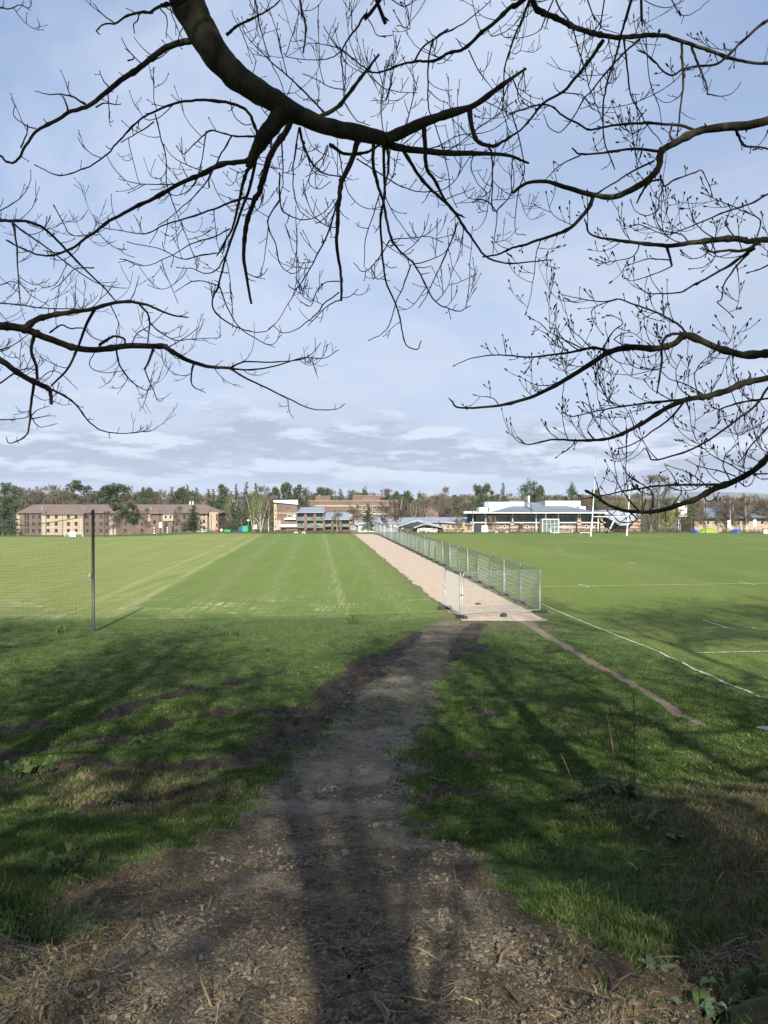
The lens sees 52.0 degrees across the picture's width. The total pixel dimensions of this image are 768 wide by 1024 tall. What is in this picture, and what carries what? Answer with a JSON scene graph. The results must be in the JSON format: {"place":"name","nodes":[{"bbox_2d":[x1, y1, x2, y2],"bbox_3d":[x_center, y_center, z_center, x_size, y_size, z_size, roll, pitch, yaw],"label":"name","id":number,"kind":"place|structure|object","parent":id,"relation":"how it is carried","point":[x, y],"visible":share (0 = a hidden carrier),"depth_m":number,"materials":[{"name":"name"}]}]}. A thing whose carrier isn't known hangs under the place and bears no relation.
{"place":"outdoors","nodes":[
{"label":"outdoors","id":0,"kind":"place"},
{"bbox_2d":[0,621,756,1023],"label":"stony track","id":1,"kind":"structure","parent":0,"point":[432,645],"depth_m":5.42,"materials":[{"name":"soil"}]},
{"bbox_2d":[400,987,473,1002],"bbox_3d":[0.244,2.225,3.622,0.337,0.054,0.091,0,1,8],"label":"stick","id":2,"kind":"object","parent":1,"relation":"on","point":[414,998],"visible":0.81,"depth_m":3.60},
{"bbox_2d":[0,507,767,1023],"bbox_3d":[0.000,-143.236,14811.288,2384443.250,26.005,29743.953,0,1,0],"label":"ground","id":3,"kind":"structure","parent":0,"point":[182,857],"depth_m":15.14,"materials":[{"name":"plant"}]},
{"bbox_2d":[0,482,16,513],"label":"pine tree","id":4,"kind":"object","parent":3,"relation":"on","point":[6,489],"visible":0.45,"depth_m":349.29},
{"bbox_2d":[0,496,23,535],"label":"conifer tree","id":5,"kind":"object","parent":3,"relation":"on","point":[5,515],"visible":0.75,"depth_m":261.92,"materials":[{"name":"plant"}]},
{"bbox_2d":[4,485,26,532],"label":"pine tree","id":6,"kind":"object","parent":3,"relation":"on","point":[12,490],"visible":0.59,"depth_m":348.76,"materials":[{"name":"plant"}]},
{"bbox_2d":[14,487,34,513],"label":"bare tree","id":7,"kind":"object","parent":3,"relation":"on","point":[23,490],"visible":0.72,"depth_m":328.80,"materials":[{"name":"plant"}]},
{"bbox_2d":[26,485,47,503],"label":"bare tree","id":8,"kind":"object","parent":3,"relation":"on","point":[36,499],"visible":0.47,"depth_m":334.22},
{"bbox_2d":[38,484,59,503],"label":"bare tree","id":9,"kind":"object","parent":3,"relation":"on","point":[49,494],"visible":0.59,"depth_m":338.03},
{"bbox_2d":[0,891,117,949],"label":"grass tussock","id":10,"kind":"object","parent":3,"relation":"on","point":[26,924],"depth_m":4.42,"materials":[{"name":"plant"}]},
{"bbox_2d":[53,488,69,503],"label":"bare tree","id":11,"kind":"object","parent":3,"relation":"on","point":[60,499],"visible":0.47,"depth_m":329.45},
{"bbox_2d":[33,840,99,882],"bbox_3d":[-2.489,2.764,6.229,0.470,0.096,0.674,0,1,0],"label":"nettle plant","id":12,"kind":"object","parent":3,"relation":"on","point":[78,852],"visible":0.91,"depth_m":6.29,"materials":[{"name":"green plant"}]},
{"bbox_2d":[61,479,96,503],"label":"pine tree","id":13,"kind":"object","parent":3,"relation":"on","point":[77,485],"visible":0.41,"depth_m":343.95,"materials":[{"name":"plant"}]},
{"bbox_2d":[88,509,94,631],"bbox_3d":[-11.456,2.388,30.836,0.225,5.000,0.226,0,1,0],"label":"net post","id":14,"kind":"object","parent":3,"relation":"on","point":[92,574],"visible":0.91,"depth_m":30.84,"materials":[{"name":"black metal"}]},
{"bbox_2d":[0,515,91,629],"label":"ball stop net","id":15,"kind":"object","parent":14,"relation":"hanging from","point":[29,607],"visible":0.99,"depth_m":31.16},
{"bbox_2d":[42,899,141,933],"bbox_3d":[-1.736,2.477,4.747,0.461,0.030,0.556,0,1,37],"label":"silvery weed","id":16,"kind":"object","parent":3,"relation":"on","point":[111,908],"visible":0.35,"depth_m":4.84,"materials":[{"name":"green plant"}]},
{"bbox_2d":[105,513,123,535],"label":"bare tree","id":17,"kind":"object","parent":3,"relation":"on","point":[113,521],"visible":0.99,"depth_m":249.76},
{"bbox_2d":[105,502,128,534],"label":"pine tree","id":18,"kind":"object","parent":3,"relation":"on","point":[116,507],"visible":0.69,"depth_m":261.47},
{"bbox_2d":[97,483,143,503],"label":"pine tree","id":19,"kind":"object","parent":3,"relation":"on","point":[108,490],"visible":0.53,"depth_m":347.37,"materials":[{"name":"plant"}]},
{"bbox_2d":[17,501,227,534],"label":"residence hall","id":20,"kind":"structure","parent":3,"relation":"on","point":[48,513],"depth_m":290.04,"materials":[{"name":"brick"}]},
{"bbox_2d":[121,501,142,534],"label":"pine tree","id":21,"kind":"object","parent":3,"relation":"on","point":[133,520],"visible":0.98,"depth_m":257.46,"materials":[{"name":"plant"}]},
{"bbox_2d":[128,693,161,746],"bbox_3d":[-4.433,3.844,14.491,0.548,0.957,0.581,0,1,0],"label":"dock plant","id":22,"kind":"object","parent":3,"relation":"on","point":[136,740],"visible":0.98,"depth_m":14.57,"materials":[{"name":"green plant"}]},
{"bbox_2d":[143,487,156,503],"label":"pine tree","id":23,"kind":"object","parent":3,"relation":"on","point":[148,492],"visible":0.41,"depth_m":343.58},
{"bbox_2d":[148,489,172,503],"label":"bare tree","id":24,"kind":"object","parent":3,"relation":"on","point":[161,500],"visible":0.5,"depth_m":334.09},
{"bbox_2d":[0,0,345,443],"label":"bare tree","id":25,"kind":"object","parent":3,"relation":"on","point":[26,327],"visible":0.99,"depth_m":6.31,"materials":[{"name":"brown plant"}]},
{"bbox_2d":[172,486,187,503],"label":"pine tree","id":26,"kind":"object","parent":3,"relation":"on","point":[179,492],"visible":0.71,"depth_m":343.99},
{"bbox_2d":[179,505,206,531],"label":"conifer tree","id":27,"kind":"object","parent":3,"relation":"on","point":[194,523],"visible":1,"depth_m":249.40,"materials":[{"name":"plant"}]},
{"bbox_2d":[213,483,232,513],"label":"pine tree","id":28,"kind":"object","parent":3,"relation":"on","point":[223,491],"visible":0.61,"depth_m":343.62,"materials":[{"name":"plant"}]},
{"bbox_2d":[214,515,236,529],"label":"bare tree","id":29,"kind":"object","parent":3,"relation":"on","point":[225,524],"visible":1,"depth_m":261.69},
{"bbox_2d":[223,502,240,531],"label":"conifer tree","id":30,"kind":"object","parent":3,"relation":"on","point":[233,515],"visible":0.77,"depth_m":274.75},
{"bbox_2d":[233,484,242,530],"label":"conifer tree","id":31,"kind":"object","parent":3,"relation":"on","point":[235,500],"visible":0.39,"depth_m":344.75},
{"bbox_2d":[234,505,248,526],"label":"bare tree","id":32,"kind":"object","parent":3,"relation":"on","point":[243,514],"visible":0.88,"depth_m":289.97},
{"bbox_2d":[239,482,254,529],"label":"conifer tree","id":33,"kind":"object","parent":3,"relation":"on","point":[246,523],"visible":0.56,"depth_m":344.44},
{"bbox_2d":[246,490,262,529],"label":"spring leaf tree","id":34,"kind":"object","parent":3,"relation":"on","point":[254,495],"visible":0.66,"depth_m":299.87,"materials":[{"name":"plant"}]},
{"bbox_2d":[247,497,267,529],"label":"spring leaf tree","id":35,"kind":"object","parent":3,"relation":"on","point":[259,508],"visible":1,"depth_m":237.65,"materials":[{"name":"plant"}]},
{"bbox_2d":[0,622,518,812],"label":"muddy ruts","id":36,"kind":"structure","parent":3,"relation":"on","point":[251,755],"depth_m":16.37,"materials":[{"name":"soil"}]},
{"bbox_2d":[3,759,52,778],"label":"weed","id":37,"kind":"object","parent":36,"relation":"on","point":[28,767],"visible":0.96,"depth_m":12.35,"materials":[{"name":"green plant"}]},
{"bbox_2d":[256,486,273,529],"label":"bare tree","id":38,"kind":"object","parent":3,"relation":"on","point":[261,490],"visible":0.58,"depth_m":343.78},
{"bbox_2d":[263,498,273,530],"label":"birch tree","id":39,"kind":"object","parent":3,"relation":"on","point":[268,513],"visible":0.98,"depth_m":239.82,"materials":[{"name":"brown plant"}]},
{"bbox_2d":[268,486,280,515],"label":"pine tree","id":40,"kind":"object","parent":3,"relation":"on","point":[276,491],"visible":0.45,"depth_m":344.26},
{"bbox_2d":[278,481,295,499],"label":"pine tree","id":41,"kind":"object","parent":3,"relation":"on","point":[286,487],"visible":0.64,"depth_m":344.13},
{"bbox_2d":[290,484,303,506],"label":"pine tree","id":42,"kind":"object","parent":3,"relation":"on","point":[297,491],"visible":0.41,"depth_m":343.11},
{"bbox_2d":[253,529,355,532],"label":"hedge","id":43,"kind":"object","parent":3,"relation":"on","point":[300,530],"visible":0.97,"depth_m":152.01,"materials":[{"name":"green plant"}]},
{"bbox_2d":[273,500,357,531],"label":"flats block","id":44,"kind":"structure","parent":3,"relation":"on","point":[292,515],"depth_m":285.09,"materials":[{"name":"brown brick"}]},
{"bbox_2d":[306,496,397,519],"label":"teaching block","id":45,"kind":"structure","parent":3,"relation":"on","point":[327,503],"depth_m":344.99,"materials":[{"name":"brown brick"}]},
{"bbox_2d":[345,503,361,529],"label":"birch tree","id":46,"kind":"object","parent":3,"relation":"on","point":[353,510],"visible":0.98,"depth_m":231.58,"materials":[{"name":"brown plant"}]},
{"bbox_2d":[358,503,374,531],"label":"conifer tree","id":47,"kind":"object","parent":3,"relation":"on","point":[369,526],"visible":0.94,"depth_m":221.77,"materials":[{"name":"plant"}]},
{"bbox_2d":[356,518,409,531],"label":"pale building","id":48,"kind":"structure","parent":3,"relation":"on","point":[390,523],"depth_m":268.08,"materials":[{"name":"grey metal"}]},
{"bbox_2d":[0,0,767,349],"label":"bare tree","id":49,"kind":"object","parent":3,"relation":"on","point":[224,64],"visible":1,"depth_m":4.30,"materials":[{"name":"brown plant"}]},
{"bbox_2d":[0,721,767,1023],"bbox_3d":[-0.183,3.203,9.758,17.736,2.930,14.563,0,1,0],"label":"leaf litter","id":50,"kind":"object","parent":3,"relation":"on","point":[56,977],"visible":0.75,"depth_m":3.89,"materials":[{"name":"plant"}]},
{"bbox_2d":[0,490,767,529],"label":"woodland","id":51,"kind":"object","parent":3,"relation":"on","point":[667,502],"visible":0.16,"depth_m":385.11,"materials":[{"name":"plant"}]},
{"bbox_2d":[375,500,398,524],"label":"birch tree","id":52,"kind":"object","parent":3,"relation":"on","point":[388,510],"visible":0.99,"depth_m":235.35,"materials":[{"name":"brown plant"}]},
{"bbox_2d":[390,494,407,527],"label":"birch tree","id":53,"kind":"object","parent":3,"relation":"on","point":[400,510],"visible":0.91,"depth_m":239.56,"materials":[{"name":"brown plant"}]},
{"bbox_2d":[402,490,415,524],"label":"pine tree","id":54,"kind":"object","parent":3,"relation":"on","point":[407,494],"visible":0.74,"depth_m":351.15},
{"bbox_2d":[396,519,442,531],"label":"pavilion","id":55,"kind":"structure","parent":3,"relation":"on","point":[425,525],"depth_m":214.65,"materials":[{"name":"brick"}]},
{"bbox_2d":[411,491,432,515],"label":"bare tree","id":56,"kind":"object","parent":3,"relation":"on","point":[422,501],"visible":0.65,"depth_m":343.86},
{"bbox_2d":[423,506,438,516],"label":"gabled brick house","id":57,"kind":"structure","parent":3,"relation":"on","point":[432,511],"depth_m":320.02,"materials":[{"name":"brown brick"}]},
{"bbox_2d":[403,529,462,532],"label":"hedge","id":58,"kind":"object","parent":3,"relation":"on","point":[414,530],"visible":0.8,"depth_m":158.02,"materials":[{"name":"green plant"}]},
{"bbox_2d":[408,517,466,524],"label":"long low roof building","id":59,"kind":"structure","parent":3,"relation":"on","point":[433,520],"depth_m":289.34,"materials":[{"name":"metal"}]},
{"bbox_2d":[429,493,451,516],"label":"bare tree","id":60,"kind":"object","parent":3,"relation":"on","point":[438,503],"visible":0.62,"depth_m":339.57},
{"bbox_2d":[141,541,749,618],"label":"faded pitch markings","id":61,"kind":"object","parent":3,"relation":"on","point":[396,612],"visible":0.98,"depth_m":37.12,"materials":[{"name":"paint"}]},
{"bbox_2d":[440,497,462,516],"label":"bare tree","id":62,"kind":"object","parent":3,"relation":"on","point":[456,500],"visible":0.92,"depth_m":334.41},
{"bbox_2d":[437,520,474,531],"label":"tan annexe","id":63,"kind":"structure","parent":3,"relation":"on","point":[447,525],"depth_m":232.06,"materials":[{"name":"brick"}]},
{"bbox_2d":[452,495,473,516],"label":"bare tree","id":64,"kind":"object","parent":3,"relation":"on","point":[467,507],"visible":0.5,"depth_m":343.70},
{"bbox_2d":[470,483,484,510],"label":"pine tree","id":65,"kind":"object","parent":3,"relation":"on","point":[479,500],"visible":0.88,"depth_m":334.46,"materials":[{"name":"plant"}]},
{"bbox_2d":[481,482,494,506],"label":"pine tree","id":66,"kind":"object","parent":3,"relation":"on","point":[486,487],"visible":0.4,"depth_m":339.07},
{"bbox_2d":[481,515,501,531],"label":"birch tree","id":67,"kind":"object","parent":3,"relation":"on","point":[492,520],"visible":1,"depth_m":207.83,"materials":[{"name":"brown plant"}]},
{"bbox_2d":[516,478,544,502],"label":"evergreen tree","id":68,"kind":"object","parent":3,"relation":"on","point":[527,490],"visible":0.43,"depth_m":334.05,"materials":[{"name":"plant"}]},
{"bbox_2d":[512,831,581,864],"bbox_3d":[1.511,3.103,7.150,0.698,0.055,0.753,0,1,21],"label":"clover patch","id":69,"kind":"object","parent":3,"relation":"on","point":[545,852],"visible":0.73,"depth_m":7.19,"materials":[{"name":"green plant"}]},
{"bbox_2d":[464,496,640,531],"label":"pavilion","id":70,"kind":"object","parent":3,"relation":"on","point":[546,515],"visible":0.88,"depth_m":252.07,"materials":[{"name":"brick"}]},
{"bbox_2d":[563,481,580,500],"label":"evergreen tree","id":71,"kind":"object","parent":3,"relation":"on","point":[571,489],"visible":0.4,"depth_m":337.20,"materials":[{"name":"plant"}]},
{"bbox_2d":[534,878,610,908],"bbox_3d":[1.268,2.619,5.301,0.514,0.106,0.590,0,1,0],"label":"grass tussock","id":72,"kind":"object","parent":3,"relation":"on","point":[577,896],"depth_m":5.41,"materials":[{"name":"plant"}]},
{"bbox_2d":[559,753,588,803],"bbox_3d":[2.411,3.353,9.983,0.405,0.626,0.303,0,1,-25],"label":"dock plant","id":73,"kind":"object","parent":3,"relation":"on","point":[577,794],"visible":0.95,"depth_m":9.92,"materials":[{"name":"green plant"}]},
{"bbox_2d":[551,796,636,826],"bbox_3d":[2.437,3.244,8.314,1.012,0.068,1.010,0,1,36],"label":"weed patch","id":74,"kind":"object","parent":3,"relation":"on","point":[591,815],"visible":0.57,"depth_m":8.46,"materials":[{"name":"green plant"}]},
{"bbox_2d":[448,13,767,1023],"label":"bare tree","id":75,"kind":"object","parent":3,"relation":"on","point":[754,1009],"visible":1,"depth_m":5.09,"materials":[{"name":"brown plant"}]},
{"bbox_2d":[559,528,680,532],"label":"hedge","id":76,"kind":"object","parent":3,"relation":"on","point":[634,530],"visible":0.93,"depth_m":178.01,"materials":[{"name":"green plant"}]},
{"bbox_2d":[598,694,662,797],"bbox_3d":[3.082,2.916,9.793,0.809,1.307,0.758,0,1,17],"label":"dock plant","id":77,"kind":"object","parent":3,"relation":"on","point":[632,791],"visible":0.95,"depth_m":9.83,"materials":[{"name":"green plant"}]},
{"bbox_2d":[630,493,648,518],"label":"bare tree","id":78,"kind":"object","parent":3,"relation":"on","point":[637,495],"visible":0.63,"depth_m":334.71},
{"bbox_2d":[600,879,704,921],"bbox_3d":[1.692,2.536,5.074,0.724,0.132,0.650,0,1,0],"label":"grass tussock","id":79,"kind":"object","parent":3,"relation":"on","point":[645,903],"depth_m":5.10,"materials":[{"name":"plant"}]},
{"bbox_2d":[635,953,675,969],"bbox_3d":[1.313,2.246,3.871,0.184,0.042,0.191,-1,1,-41],"label":"thistle rosette","id":80,"kind":"object","parent":3,"relation":"on","point":[649,960],"visible":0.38,"depth_m":3.91,"materials":[{"name":"green plant"}]},
{"bbox_2d":[630,804,681,829],"bbox_3d":[2.567,2.936,7.508,0.465,0.134,0.568,0,1,0],"label":"nettle plant","id":81,"kind":"object","parent":3,"relation":"on","point":[660,812],"visible":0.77,"depth_m":7.57,"materials":[{"name":"green plant"}]},
{"bbox_2d":[642,473,680,531],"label":"bare tree","id":82,"kind":"object","parent":3,"relation":"on","point":[655,477],"visible":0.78,"depth_m":299.85,"materials":[{"name":"plant"}]},
{"bbox_2d":[662,829,684,845],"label":"weed","id":83,"kind":"object","parent":3,"relation":"on","point":[669,840],"visible":0.99,"depth_m":6.80,"materials":[{"name":"green plant"}]},
{"bbox_2d":[666,509,690,531],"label":"bare tree","id":84,"kind":"object","parent":3,"relation":"on","point":[678,514],"visible":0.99,"depth_m":239.02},
{"bbox_2d":[672,502,686,530],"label":"pale tower","id":85,"kind":"structure","parent":3,"relation":"on","point":[684,507],"depth_m":330.04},
{"bbox_2d":[683,512,703,530],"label":"bare tree","id":86,"kind":"object","parent":3,"relation":"on","point":[690,520],"visible":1,"depth_m":237.26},
{"bbox_2d":[668,996,732,1023],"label":"leafy plant","id":87,"kind":"object","parent":3,"relation":"on","point":[708,1010],"visible":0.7,"depth_m":3.32,"materials":[{"name":"green plant"}]},
{"bbox_2d":[676,508,767,531],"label":"grey roof building","id":88,"kind":"structure","parent":3,"relation":"on","point":[760,523],"depth_m":300.07,"materials":[{"name":"brick"}]},
{"bbox_2d":[713,493,731,531],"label":"bare tree","id":89,"kind":"object","parent":3,"relation":"on","point":[723,499],"visible":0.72,"depth_m":299.88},
{"bbox_2d":[692,962,767,1013],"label":"leafy plant","id":90,"kind":"object","parent":3,"relation":"on","point":[757,986],"visible":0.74,"depth_m":3.47,"materials":[{"name":"green plant"}]},
{"bbox_2d":[719,494,741,530],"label":"birch tree","id":91,"kind":"object","parent":3,"relation":"on","point":[730,505],"visible":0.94,"depth_m":295.70,"materials":[{"name":"brown plant"}]},
{"bbox_2d":[700,870,767,933],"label":"grass tussock","id":92,"kind":"object","parent":3,"relation":"on","point":[756,899],"depth_m":4.89,"materials":[{"name":"plant"}]},
{"bbox_2d":[734,493,757,531],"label":"birch tree","id":93,"kind":"object","parent":3,"relation":"on","point":[746,502],"visible":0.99,"depth_m":297.70,"materials":[{"name":"brown plant"}]},
{"bbox_2d":[754,496,767,528],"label":"birch tree","id":94,"kind":"object","parent":3,"relation":"on","point":[763,504],"visible":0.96,"depth_m":299.30,"materials":[{"name":"brown plant"}]},
{"bbox_2d":[0,534,767,694],"bbox_3d":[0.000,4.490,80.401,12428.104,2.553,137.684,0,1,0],"label":"playing field","id":95,"kind":"structure","parent":0,"point":[321,568],"depth_m":52.95,"materials":[{"name":"plant"}]},
{"bbox_2d":[436,539,446,565],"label":"fence panel","id":96,"kind":"object","parent":95,"relation":"on","point":[441,554],"visible":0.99,"depth_m":65.80,"materials":[{"name":"metal"}]},
{"bbox_2d":[450,544,460,572],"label":"fence panel","id":97,"kind":"object","parent":95,"relation":"on","point":[457,557],"visible":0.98,"depth_m":58.60,"materials":[{"name":"metal"}]},
{"bbox_2d":[459,546,472,577],"bbox_3d":[5.628,3.497,55.894,0.720,2.020,3.557,0,0,-5],"label":"fence panel","id":98,"kind":"object","parent":95,"relation":"on","point":[462,567],"visible":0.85,"depth_m":55.79,"materials":[{"name":"metal"}]},
{"bbox_2d":[468,548,483,582],"bbox_3d":[5.956,3.502,52.388,0.720,2.020,3.557,0,1,-5],"label":"fence panel","id":99,"kind":"object","parent":95,"relation":"on","point":[472,551],"visible":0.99,"depth_m":52.38,"materials":[{"name":"metal"}]},
{"bbox_2d":[478,551,494,588],"bbox_3d":[6.237,3.537,48.901,0.720,2.020,3.562,0,1,-6],"label":"fence panel","id":100,"kind":"object","parent":95,"relation":"on","point":[490,586],"visible":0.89,"depth_m":48.60,"materials":[{"name":"metal"}]},
{"bbox_2d":[491,554,509,594],"bbox_3d":[6.548,3.572,45.414,0.720,2.020,3.557,0,1,-4],"label":"fence panel","id":101,"kind":"object","parent":95,"relation":"on","point":[500,588],"visible":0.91,"depth_m":45.58,"materials":[{"name":"metal"}]},
{"bbox_2d":[505,559,526,602],"bbox_3d":[6.859,3.622,41.936,0.720,2.020,3.557,0,1,-4],"label":"fence panel","id":102,"kind":"object","parent":95,"relation":"on","point":[519,584],"visible":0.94,"depth_m":41.53,"materials":[{"name":"metal"}]},
{"bbox_2d":[521,564,548,612],"bbox_3d":[7.164,3.670,38.457,0.720,2.020,3.561,0,0,-5],"label":"fence panel","id":103,"kind":"object","parent":95,"relation":"on","point":[541,611],"visible":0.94,"depth_m":37.62,"materials":[{"name":"metal"}]},
{"bbox_2d":[590,454,631,535],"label":"rugby posts","id":104,"kind":"object","parent":95,"relation":"on","point":[608,516],"visible":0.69,"depth_m":123.35,"materials":[{"name":"metal"}]},
{"bbox_2d":[541,550,761,696],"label":"pitch markings","id":105,"kind":"object","parent":95,"relation":"on","point":[722,681],"visible":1,"depth_m":27.53,"materials":[{"name":"paint"}]},
{"bbox_2d":[0,0,767,503],"label":"sky","id":106,"kind":"structure","parent":0,"point":[398,428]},
{"bbox_2d":[353,534,547,620],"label":"pale path","id":107,"kind":"structure","parent":0,"point":[427,576],"depth_m":48.36,"materials":[{"name":"gravel"}]},
{"bbox_2d":[437,567,460,614],"bbox_3d":[3.164,3.657,36.527,0.720,2.020,3.294,0,0,-8],"label":"fence panel","id":108,"kind":"object","parent":107,"relation":"on","point":[445,606],"visible":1,"depth_m":36.46,"materials":[{"name":"metal"}]},
{"bbox_2d":[456,570,540,618],"bbox_3d":[5.322,3.699,35.773,4.400,2.020,0.720,0,0,-26],"label":"fence panel","id":109,"kind":"object","parent":107,"relation":"on","point":[462,616],"visible":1,"depth_m":35.67,"materials":[{"name":"metal"}]},
{"bbox_2d":[233,492,767,506],"bbox_3d":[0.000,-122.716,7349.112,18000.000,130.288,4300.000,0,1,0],"label":"hills","id":110,"kind":"structure","parent":0,"point":[711,496],"depth_m":6651.55,"materials":[{"name":"plant"}]},
{"bbox_2d":[519,621,707,725],"bbox_3d":[6.282,4.573,25.745,0.847,0.526,19.069,0,1,-1],"label":"dirt trail","id":111,"kind":"object","parent":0,"point":[672,709],"visible":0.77,"depth_m":22.44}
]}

